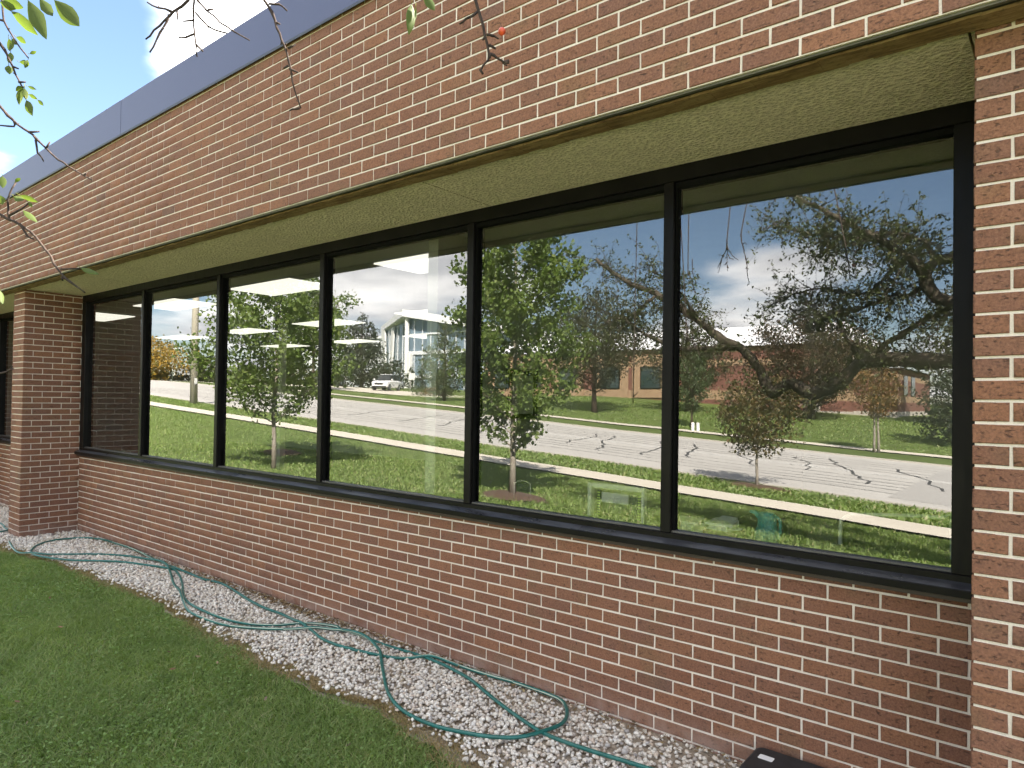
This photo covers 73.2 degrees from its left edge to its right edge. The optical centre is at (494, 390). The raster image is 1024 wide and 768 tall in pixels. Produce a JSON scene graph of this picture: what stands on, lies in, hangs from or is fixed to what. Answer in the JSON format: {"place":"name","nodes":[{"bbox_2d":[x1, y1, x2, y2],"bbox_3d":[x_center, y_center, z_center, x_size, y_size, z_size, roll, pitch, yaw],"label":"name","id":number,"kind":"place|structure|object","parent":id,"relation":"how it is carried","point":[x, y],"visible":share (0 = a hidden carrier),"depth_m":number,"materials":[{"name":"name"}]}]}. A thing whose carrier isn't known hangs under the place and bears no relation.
{"place":"outdoors","nodes":[
{"label":"outdoors","id":0,"kind":"place"},
{"bbox_2d":[0,0,277,176],"label":"sky","id":1,"kind":"structure","parent":0,"point":[77,73],"materials":[{"name":"blue"}]},
{"bbox_2d":[0,545,467,767],"bbox_3d":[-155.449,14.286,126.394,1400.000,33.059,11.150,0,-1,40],"label":"lawn","id":2,"kind":"structure","parent":0,"point":[115,764],"depth_m":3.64,"materials":[{"name":"green plant"}]},
{"bbox_2d":[0,0,509,373],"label":"crabapple tree","id":3,"kind":"object","parent":2,"relation":"on","point":[67,13],"visible":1,"depth_m":2.20,"materials":[{"name":"green plant"}]},
{"bbox_2d":[0,504,741,767],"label":"gravel bed","id":4,"kind":"object","parent":2,"relation":"on","point":[610,749],"visible":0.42,"depth_m":3.64,"materials":[{"name":"grey gravel"}]},
{"bbox_2d":[0,523,7,531],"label":"garden hose","id":5,"kind":"object","parent":4,"relation":"on","point":[2,524],"visible":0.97,"depth_m":8.31,"materials":[{"name":"teal rubber"}]},
{"bbox_2d":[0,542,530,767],"bbox_3d":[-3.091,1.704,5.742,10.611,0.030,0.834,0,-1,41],"label":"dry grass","id":6,"kind":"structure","parent":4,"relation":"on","point":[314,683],"depth_m":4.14,"materials":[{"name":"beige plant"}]},
{"bbox_2d":[8,537,653,767],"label":"garden hose","id":7,"kind":"object","parent":4,"relation":"on","point":[538,731],"visible":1,"depth_m":4.48,"materials":[{"name":"teal rubber"}]},
{"bbox_2d":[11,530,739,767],"bbox_3d":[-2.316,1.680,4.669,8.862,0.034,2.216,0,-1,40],"label":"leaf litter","id":8,"kind":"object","parent":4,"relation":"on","point":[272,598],"visible":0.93,"depth_m":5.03,"materials":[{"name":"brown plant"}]},
{"bbox_2d":[40,533,727,757],"bbox_3d":[-1.818,1.694,5.067,9.301,0.014,1.032,0,-1,40],"label":"straw debris","id":9,"kind":"object","parent":4,"relation":"on","point":[335,640],"visible":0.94,"depth_m":4.54,"materials":[{"name":"beige plant"}]},
{"bbox_2d":[739,748,823,767],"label":"bait station","id":10,"kind":"object","parent":4,"relation":"on","point":[762,758],"visible":1,"depth_m":2.99,"materials":[{"name":"black plastic"}]},
{"bbox_2d":[0,0,1023,767],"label":"office building","id":11,"kind":"structure","parent":2,"relation":"on","point":[716,258],"depth_m":4.59,"materials":[{"name":"brick"}]},
{"bbox_2d":[0,311,13,443],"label":"window","id":12,"kind":"structure","parent":11,"relation":"in","point":[5,318],"depth_m":10.55,"materials":[{"name":"brown metal"}]},
{"bbox_2d":[506,369,537,418],"bbox_3d":[0.230,0.033,5.708,0.029,0.400,0.390,0,-1,40],"label":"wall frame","id":13,"kind":"object","parent":11,"relation":"attached to","point":[521,392],"visible":1,"depth_m":5.70,"materials":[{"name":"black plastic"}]},
{"bbox_2d":[74,100,974,603],"bbox_3d":[-1.564,-0.169,5.560,9.052,1.951,0.163,0,-1,40],"label":"window","id":14,"kind":"structure","parent":11,"relation":"in","point":[956,122],"depth_m":3.57,"materials":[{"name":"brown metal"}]},
{"bbox_2d":[587,482,646,523],"bbox_3d":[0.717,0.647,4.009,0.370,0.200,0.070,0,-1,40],"label":"desk","id":15,"kind":"object","parent":11,"relation":"on","point":[637,503],"visible":1,"depth_m":3.99,"materials":[{"name":"white metal"}]},
{"bbox_2d":[749,510,781,542],"bbox_3d":[1.355,0.675,3.444,0.159,0.146,0.085,0,-1,40],"label":"plastic jug","id":16,"kind":"object","parent":11,"relation":"on","point":[766,530],"visible":1,"depth_m":3.41,"materials":[{"name":"teal plastic"}]},
{"bbox_2d":[838,512,950,558],"bbox_3d":[2.010,1.098,3.414,0.510,1.079,0.409,0,-1,40],"label":"table","id":17,"kind":"object","parent":11,"relation":"on","point":[844,518],"visible":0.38,"depth_m":3.28,"materials":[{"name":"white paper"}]},
{"bbox_2d":[513,480,530,502],"bbox_3d":[0.292,1.121,4.813,0.200,1.020,0.360,0,-1,40],"label":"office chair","id":18,"kind":"object","parent":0,"point":[523,492],"visible":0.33,"depth_m":4.70,"materials":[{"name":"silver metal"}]},
{"bbox_2d":[679,515,707,532],"bbox_3d":[1.032,0.716,3.680,0.227,0.062,0.184,0,-1,40],"label":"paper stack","id":19,"kind":"object","parent":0,"point":[692,524],"visible":0.59,"depth_m":3.63,"materials":[{"name":"white paper"}]},
{"bbox_2d":[703,515,745,537],"bbox_3d":[1.187,0.702,3.557,0.170,0.091,0.150,0,-1,40],"label":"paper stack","id":20,"kind":"object","parent":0,"point":[723,525],"visible":0.9,"depth_m":3.53,"materials":[{"name":"paper"}]}
]}

